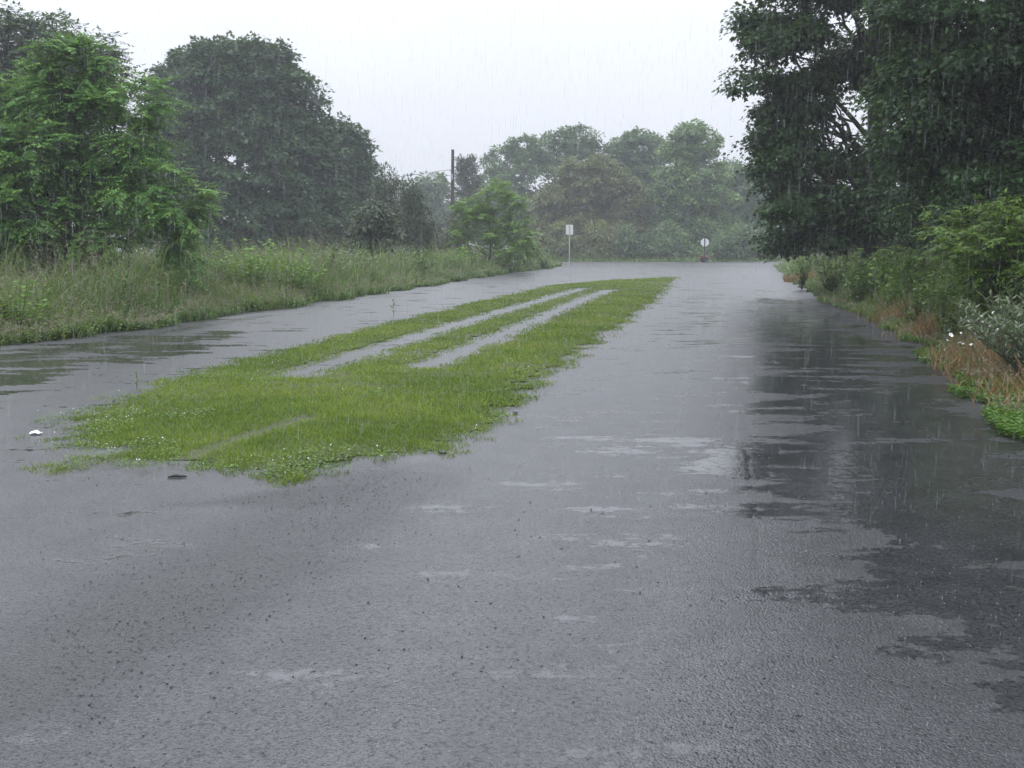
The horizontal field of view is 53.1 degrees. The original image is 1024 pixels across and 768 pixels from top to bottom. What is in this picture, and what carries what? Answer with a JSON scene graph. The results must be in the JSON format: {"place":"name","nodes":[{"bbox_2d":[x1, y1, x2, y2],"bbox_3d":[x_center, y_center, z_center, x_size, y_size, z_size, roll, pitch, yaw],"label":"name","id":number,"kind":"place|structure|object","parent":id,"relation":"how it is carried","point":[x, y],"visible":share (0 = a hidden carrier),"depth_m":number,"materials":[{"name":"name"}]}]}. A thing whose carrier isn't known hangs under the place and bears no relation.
{"place":"outdoors","nodes":[
{"label":"outdoors","id":0,"kind":"place"},
{"bbox_2d":[435,153,497,246],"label":"pine tree","id":1,"kind":"object","parent":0,"point":[468,168],"visible":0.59,"depth_m":119.30,"materials":[{"name":"green plant"}]},
{"bbox_2d":[0,0,982,250],"label":"sky","id":2,"kind":"structure","parent":0,"point":[428,79],"materials":[{"name":"white"}]},
{"bbox_2d":[0,266,1023,767],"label":"road","id":3,"kind":"structure","parent":0,"point":[718,374],"depth_m":5.19,"materials":[{"name":"grey asphalt"}]},
{"bbox_2d":[29,430,41,433],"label":"litter","id":4,"kind":"object","parent":3,"relation":"on","point":[36,431],"visible":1,"depth_m":8.74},
{"bbox_2d":[168,474,186,477],"bbox_3d":[-2.330,0.639,7.125,0.130,0.025,0.034,-1,8,-6],"label":"stick","id":5,"kind":"object","parent":3,"relation":"on","point":[175,475],"visible":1,"depth_m":7.12,"materials":[{"name":"brown wood"}]},
{"bbox_2d":[13,276,680,487],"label":"grass","id":6,"kind":"structure","parent":3,"relation":"on","point":[248,412],"depth_m":10.74,"materials":[{"name":"green plant"}]},
{"bbox_2d":[33,313,640,478],"bbox_3d":[-1.287,-0.551,15.570,5.317,0.106,17.338,1,8,11],"label":"clover","id":7,"kind":"object","parent":6,"relation":"on","point":[50,412],"visible":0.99,"depth_m":8.20,"materials":[{"name":"green plant"}]},
{"bbox_2d":[789,249,815,289],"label":"leafy plant","id":8,"kind":"object","parent":3,"relation":"on","point":[803,277],"visible":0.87,"depth_m":37.77,"materials":[{"name":"green plant"}]},
{"bbox_2d":[911,345,1023,439],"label":"ground cover","id":9,"kind":"object","parent":3,"relation":"on","point":[1011,418],"visible":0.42,"depth_m":10.35,"materials":[{"name":"green plant"}]},
{"bbox_2d":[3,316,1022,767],"bbox_3d":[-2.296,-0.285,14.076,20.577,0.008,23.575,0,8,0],"label":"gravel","id":10,"kind":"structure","parent":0,"point":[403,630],"depth_m":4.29,"materials":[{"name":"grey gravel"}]},
{"bbox_2d":[135,251,933,347],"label":"ground","id":11,"kind":"structure","parent":0,"point":[860,314],"depth_m":26.03,"materials":[{"name":"brown soil"}]},
{"bbox_2d":[0,277,51,329],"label":"leafy plant","id":12,"kind":"object","parent":11,"relation":"on","point":[23,314],"visible":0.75,"depth_m":17.59,"materials":[{"name":"green plant"}]},
{"bbox_2d":[0,0,144,262],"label":"maple tree","id":13,"kind":"object","parent":11,"relation":"on","point":[28,28],"visible":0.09,"depth_m":49.09,"materials":[{"name":"green plant"}]},
{"bbox_2d":[84,263,144,301],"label":"leafy plant","id":14,"kind":"object","parent":11,"relation":"on","point":[125,279],"visible":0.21,"depth_m":22.23,"materials":[{"name":"green plant"}]},
{"bbox_2d":[0,24,230,290],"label":"walnut like tree","id":15,"kind":"object","parent":11,"relation":"on","point":[68,105],"visible":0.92,"depth_m":24.92,"materials":[{"name":"green plant"}]},
{"bbox_2d":[141,257,201,300],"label":"leafy plant","id":16,"kind":"object","parent":11,"relation":"on","point":[183,276],"visible":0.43,"depth_m":23.94,"materials":[{"name":"green plant"}]},
{"bbox_2d":[183,249,235,277],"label":"leafy plant","id":17,"kind":"object","parent":11,"relation":"on","point":[206,257],"visible":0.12,"depth_m":30.89,"materials":[{"name":"green plant"}]},
{"bbox_2d":[106,30,361,262],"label":"dark maple tree","id":18,"kind":"object","parent":11,"relation":"on","point":[235,93],"visible":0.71,"depth_m":73.19,"materials":[{"name":"green plant"}]},
{"bbox_2d":[197,238,287,291],"bbox_3d":[-7.348,-3.192,28.826,2.363,1.861,2.598,5,9,34],"label":"leafy plant","id":19,"kind":"object","parent":11,"relation":"on","point":[254,272],"visible":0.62,"depth_m":28.55,"materials":[{"name":"green plant"}]},
{"bbox_2d":[0,211,562,346],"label":"tall weeds","id":20,"kind":"object","parent":11,"relation":"on","point":[81,308],"visible":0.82,"depth_m":24.54,"materials":[{"name":"green plant"}]},
{"bbox_2d":[256,237,311,269],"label":"leafy plant","id":21,"kind":"object","parent":11,"relation":"on","point":[280,253],"visible":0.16,"depth_m":36.74,"materials":[{"name":"green plant"}]},
{"bbox_2d":[269,247,326,292],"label":"leafy plant","id":22,"kind":"object","parent":11,"relation":"on","point":[297,279],"visible":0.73,"depth_m":29.78,"materials":[{"name":"green plant"}]},
{"bbox_2d":[297,239,350,272],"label":"leafy plant","id":23,"kind":"object","parent":11,"relation":"on","point":[345,246],"visible":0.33,"depth_m":34.65,"materials":[{"name":"green plant"}]},
{"bbox_2d":[293,111,385,255],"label":"dark maple tree","id":24,"kind":"object","parent":11,"relation":"on","point":[359,145],"visible":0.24,"depth_m":81.21,"materials":[{"name":"green plant"}]},
{"bbox_2d":[341,243,375,277],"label":"leafy plant","id":25,"kind":"object","parent":11,"relation":"on","point":[358,259],"visible":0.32,"depth_m":39.65,"materials":[{"name":"green plant"}]},
{"bbox_2d":[338,196,408,257],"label":"bush","id":26,"kind":"object","parent":11,"relation":"on","point":[380,219],"visible":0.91,"depth_m":47.23,"materials":[{"name":"green plant"}]},
{"bbox_2d":[354,161,429,255],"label":"cedar tree","id":27,"kind":"object","parent":11,"relation":"on","point":[383,192],"visible":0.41,"depth_m":64.64,"materials":[{"name":"green plant"}]},
{"bbox_2d":[388,245,441,275],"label":"leafy plant","id":28,"kind":"object","parent":11,"relation":"on","point":[419,266],"visible":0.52,"depth_m":45.50,"materials":[{"name":"green plant"}]},
{"bbox_2d":[394,170,448,255],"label":"cedar tree","id":29,"kind":"object","parent":11,"relation":"on","point":[417,234],"visible":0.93,"depth_m":60.89,"materials":[{"name":"green plant"}]},
{"bbox_2d":[404,170,458,236],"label":"tree","id":30,"kind":"object","parent":11,"relation":"on","point":[438,188],"visible":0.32,"depth_m":160.89,"materials":[{"name":"green plant"}]},
{"bbox_2d":[420,226,470,254],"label":"grey bush","id":31,"kind":"object","parent":11,"relation":"on","point":[441,244],"visible":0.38,"depth_m":66.89,"materials":[{"name":"green plant"}]},
{"bbox_2d":[427,244,470,269],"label":"leafy plant","id":32,"kind":"object","parent":11,"relation":"on","point":[456,258],"visible":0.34,"depth_m":51.34,"materials":[{"name":"green plant"}]},
{"bbox_2d":[450,149,454,232],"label":"utility pole","id":33,"kind":"object","parent":11,"relation":"on","point":[452,182],"visible":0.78,"depth_m":87.40,"materials":[{"name":"brown wood"}]},
{"bbox_2d":[245,170,445,188],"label":"power line","id":34,"kind":"object","parent":33,"relation":"attached to","point":[392,177],"visible":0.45,"depth_m":84.08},
{"bbox_2d":[460,247,486,268],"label":"leafy plant","id":35,"kind":"object","parent":11,"relation":"on","point":[475,257],"visible":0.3,"depth_m":57.36,"materials":[{"name":"green plant"}]},
{"bbox_2d":[139,249,818,261],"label":"verge grass","id":36,"kind":"structure","parent":11,"relation":"on","point":[621,258],"depth_m":109.35,"materials":[{"name":"green plant"}]},
{"bbox_2d":[444,169,525,249],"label":"tree","id":37,"kind":"object","parent":11,"relation":"on","point":[484,178],"visible":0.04,"depth_m":145.80,"materials":[{"name":"green plant"}]},
{"bbox_2d":[47,210,923,255],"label":"distant wood","id":38,"kind":"object","parent":11,"relation":"on","point":[326,247],"depth_m":168.07,"materials":[{"name":"green plant"}]},
{"bbox_2d":[443,177,541,268],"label":"sapling tree","id":39,"kind":"object","parent":11,"relation":"on","point":[481,210],"visible":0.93,"depth_m":62.01,"materials":[{"name":"green plant"}]},
{"bbox_2d":[503,235,546,265],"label":"bush","id":40,"kind":"object","parent":11,"relation":"on","point":[535,256],"visible":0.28,"depth_m":69.19,"materials":[{"name":"green plant"}]},
{"bbox_2d":[525,252,555,267],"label":"leafy plant","id":41,"kind":"object","parent":11,"relation":"on","point":[542,262],"visible":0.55,"depth_m":73.27,"materials":[{"name":"green plant"}]},
{"bbox_2d":[474,122,606,251],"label":"tree","id":42,"kind":"object","parent":11,"relation":"on","point":[542,161],"visible":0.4,"depth_m":137.17,"materials":[{"name":"green plant"}]},
{"bbox_2d":[566,225,572,265],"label":"road sign","id":43,"kind":"object","parent":11,"relation":"on","point":[569,230],"visible":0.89,"depth_m":83.13,"materials":[{"name":"metal"}]},
{"bbox_2d":[526,219,620,260],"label":"thicket bush","id":44,"kind":"object","parent":11,"relation":"on","point":[563,244],"visible":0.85,"depth_m":110.39,"materials":[{"name":"green plant"}]},
{"bbox_2d":[523,151,656,256],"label":"tree","id":45,"kind":"object","parent":11,"relation":"on","point":[594,193],"visible":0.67,"depth_m":123.17,"materials":[{"name":"green plant"}]},
{"bbox_2d":[599,125,682,253],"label":"tree","id":46,"kind":"object","parent":11,"relation":"on","point":[641,164],"visible":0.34,"depth_m":136.22,"materials":[{"name":"green plant"}]},
{"bbox_2d":[607,221,701,261],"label":"thicket bush","id":47,"kind":"object","parent":11,"relation":"on","point":[653,244],"visible":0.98,"depth_m":110.42,"materials":[{"name":"green plant"}]},
{"bbox_2d":[644,118,746,254],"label":"tree","id":48,"kind":"object","parent":11,"relation":"on","point":[690,192],"visible":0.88,"depth_m":122.35,"materials":[{"name":"green plant"}]},
{"bbox_2d":[701,238,708,261],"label":"stop sign","id":49,"kind":"object","parent":11,"relation":"on","point":[704,242],"visible":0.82,"depth_m":102.07,"materials":[{"name":"white metal"}]},
{"bbox_2d":[707,157,777,257],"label":"tree","id":50,"kind":"object","parent":11,"relation":"on","point":[738,182],"visible":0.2,"depth_m":135.71,"materials":[{"name":"green plant"}]},
{"bbox_2d":[696,221,789,260],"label":"thicket bush","id":51,"kind":"object","parent":11,"relation":"on","point":[730,247],"visible":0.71,"depth_m":109.30,"materials":[{"name":"green plant"}]},
{"bbox_2d":[731,165,827,253],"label":"tree","id":52,"kind":"object","parent":11,"relation":"on","point":[754,199],"visible":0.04,"depth_m":133.42,"materials":[{"name":"green plant"}]},
{"bbox_2d":[810,254,855,293],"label":"leafy plant","id":53,"kind":"object","parent":11,"relation":"on","point":[833,280],"visible":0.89,"depth_m":32.72,"materials":[{"name":"green plant"}]},
{"bbox_2d":[711,0,994,275],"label":"maple tree","id":54,"kind":"object","parent":11,"relation":"on","point":[791,144],"visible":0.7,"depth_m":32.02,"materials":[{"name":"green plant"}]},
{"bbox_2d":[838,259,880,303],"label":"leafy plant","id":55,"kind":"object","parent":11,"relation":"on","point":[860,292],"visible":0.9,"depth_m":26.78,"materials":[{"name":"green plant"}]},
{"bbox_2d":[796,186,947,268],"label":"understorey tree","id":56,"kind":"object","parent":11,"relation":"on","point":[834,255],"visible":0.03,"depth_m":50.44,"materials":[{"name":"green plant"}]},
{"bbox_2d":[829,243,916,304],"bbox_3d":[9.878,-2.965,27.734,2.482,1.698,2.644,0,8,0],"label":"leafy shrub","id":57,"kind":"object","parent":11,"relation":"on","point":[860,260],"visible":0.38,"depth_m":27.68,"materials":[{"name":"green plant"}]},
{"bbox_2d":[863,248,930,309],"bbox_3d":[8.555,-2.243,22.835,1.519,1.573,1.377,0,8,0],"label":"leafy plant","id":58,"kind":"object","parent":11,"relation":"on","point":[891,280],"visible":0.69,"depth_m":22.78,"materials":[{"name":"green plant"}]},
{"bbox_2d":[773,244,1023,415],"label":"roadside weeds","id":59,"kind":"object","parent":11,"relation":"on","point":[837,295],"visible":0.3,"depth_m":24.22,"materials":[{"name":"green plant"}]},
{"bbox_2d":[782,265,1023,429],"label":"dry grass","id":60,"kind":"structure","parent":11,"relation":"on","point":[989,355],"depth_m":13.43,"materials":[{"name":"brown plant"}]},
{"bbox_2d":[872,243,961,304],"bbox_3d":[9.686,-2.494,23.966,2.662,1.775,2.666,0,8,0],"label":"leafy shrub","id":61,"kind":"object","parent":11,"relation":"on","point":[907,265],"visible":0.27,"depth_m":23.62,"materials":[{"name":"green plant"}]},
{"bbox_2d":[885,267,950,325],"bbox_3d":[7.454,-1.564,18.936,1.061,1.266,1.143,0,8,0],"label":"leafy plant","id":62,"kind":"object","parent":11,"relation":"on","point":[917,300],"visible":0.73,"depth_m":18.95,"materials":[{"name":"green plant"}]},
{"bbox_2d":[840,0,1023,254],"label":"maple tree","id":63,"kind":"object","parent":11,"relation":"on","point":[980,79],"visible":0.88,"depth_m":21.84,"materials":[{"name":"green plant"}]},
{"bbox_2d":[910,249,967,313],"bbox_3d":[8.362,-1.835,19.875,1.402,1.553,1.431,0,8,0],"label":"leafy plant","id":64,"kind":"object","parent":11,"relation":"on","point":[932,281],"visible":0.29,"depth_m":19.86,"materials":[{"name":"green plant"}]},
{"bbox_2d":[918,274,979,339],"bbox_3d":[7.078,-1.181,16.470,1.130,1.163,0.960,0,8,0],"label":"leafy plant","id":65,"kind":"object","parent":11,"relation":"on","point":[945,325],"visible":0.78,"depth_m":16.59,"materials":[{"name":"green plant"}]},
{"bbox_2d":[884,188,1023,336],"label":"arching shrub","id":66,"kind":"object","parent":11,"relation":"on","point":[1007,264],"visible":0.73,"depth_m":14.09,"materials":[{"name":"green plant"}]},
{"bbox_2d":[886,0,1023,260],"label":"maple tree","id":67,"kind":"object","parent":11,"relation":"on","point":[909,243],"depth_m":36.53,"materials":[{"name":"green plant"}]},
{"bbox_2d":[914,217,1017,325],"bbox_3d":[8.217,-1.645,16.989,2.903,2.288,2.708,0,8,0],"label":"leafy shrub","id":68,"kind":"object","parent":11,"relation":"on","point":[958,284],"visible":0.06,"depth_m":17.28,"materials":[{"name":"green plant"}]},
{"bbox_2d":[948,278,1023,373],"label":"willow shrub","id":69,"kind":"object","parent":11,"relation":"on","point":[1013,332],"visible":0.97,"depth_m":11.59,"materials":[{"name":"green plant"}]},
{"bbox_2d":[559,262,782,265],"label":"crossing road","id":70,"kind":"structure","parent":0,"point":[669,263],"depth_m":95.40,"materials":[{"name":"grey asphalt"}]},
{"bbox_2d":[698,254,710,261],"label":"leafy plant","id":71,"kind":"object","parent":70,"relation":"on","point":[701,257],"visible":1,"depth_m":102.56,"materials":[{"name":"green plant"}]}
]}

